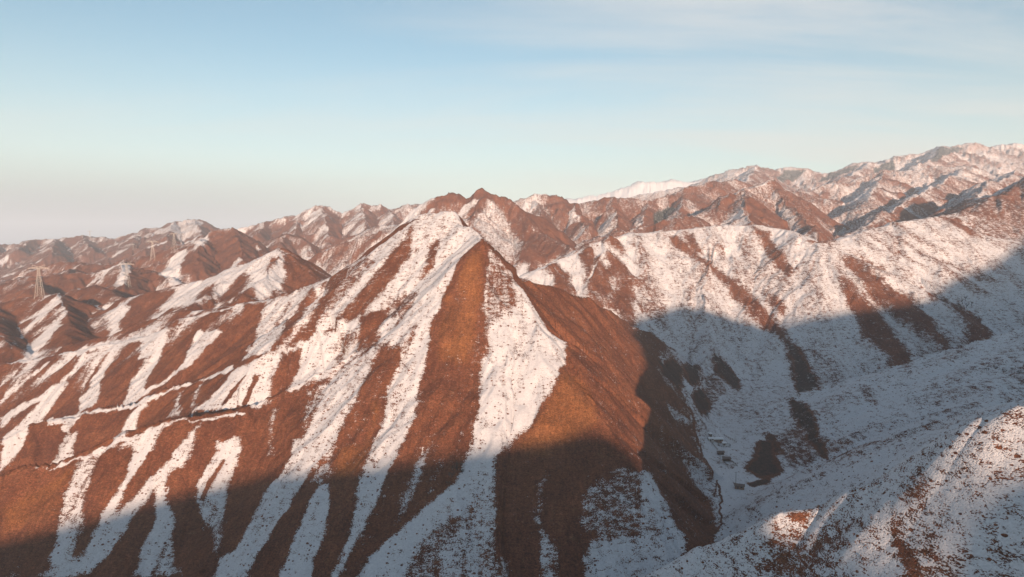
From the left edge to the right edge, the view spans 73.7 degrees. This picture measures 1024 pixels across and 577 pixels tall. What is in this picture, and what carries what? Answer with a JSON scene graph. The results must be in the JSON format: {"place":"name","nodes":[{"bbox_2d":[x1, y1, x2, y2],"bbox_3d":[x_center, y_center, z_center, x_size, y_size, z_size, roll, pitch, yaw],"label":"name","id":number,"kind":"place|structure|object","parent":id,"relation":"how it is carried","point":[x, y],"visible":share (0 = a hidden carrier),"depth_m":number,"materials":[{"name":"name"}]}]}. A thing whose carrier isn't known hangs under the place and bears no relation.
{"place":"outdoors","nodes":[
{"label":"outdoors","id":0,"kind":"place"},
{"bbox_2d":[0,211,1023,576],"bbox_3d":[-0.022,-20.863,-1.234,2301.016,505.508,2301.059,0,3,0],"label":"terrain","id":1,"kind":"structure","parent":0,"point":[544,405],"depth_m":439.82,"materials":[{"name":"white snow"}]},
{"bbox_2d":[84,248,1023,576],"bbox_3d":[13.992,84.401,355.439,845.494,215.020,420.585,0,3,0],"label":"dry grass tussocks","id":2,"kind":"object","parent":1,"relation":"on","point":[776,482],"visible":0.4,"depth_m":215.63,"materials":[{"name":"brown plant"}]},
{"bbox_2d":[707,437,714,442],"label":"stable","id":3,"kind":"structure","parent":1,"relation":"on","point":[710,439],"depth_m":529.38,"materials":[{"name":"paint"}]},
{"bbox_2d":[714,437,723,442],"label":"farmhouse","id":4,"kind":"object","parent":1,"relation":"on","point":[718,439],"visible":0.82,"depth_m":533.36,"materials":[{"name":"brick"}]},
{"bbox_2d":[722,456,731,461],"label":"byre","id":5,"kind":"structure","parent":1,"relation":"on","point":[726,458],"depth_m":488.37,"materials":[{"name":"brick"}]},
{"bbox_2d":[734,483,744,489],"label":"brick hut","id":6,"kind":"object","parent":1,"relation":"on","point":[739,486],"visible":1,"depth_m":436.88,"materials":[{"name":"paint"}]},
{"bbox_2d":[0,142,1023,324],"bbox_3d":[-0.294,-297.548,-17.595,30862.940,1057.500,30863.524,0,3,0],"label":"mountains","id":7,"kind":"structure","parent":0,"point":[970,195],"depth_m":1664.58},
{"bbox_2d":[32,265,44,297],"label":"lattice pylon","id":8,"kind":"object","parent":7,"relation":"on","point":[38,269],"visible":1,"depth_m":991.46,"materials":[{"name":"metal"}]},
{"bbox_2d":[121,263,130,285],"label":"lattice pylon","id":9,"kind":"object","parent":7,"relation":"on","point":[126,265],"visible":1,"depth_m":1243.45,"materials":[{"name":"metal"}]},
{"bbox_2d":[0,0,1023,244],"label":"sky","id":10,"kind":"structure","parent":0,"point":[118,118],"materials":[{"name":"blue"}]}
]}

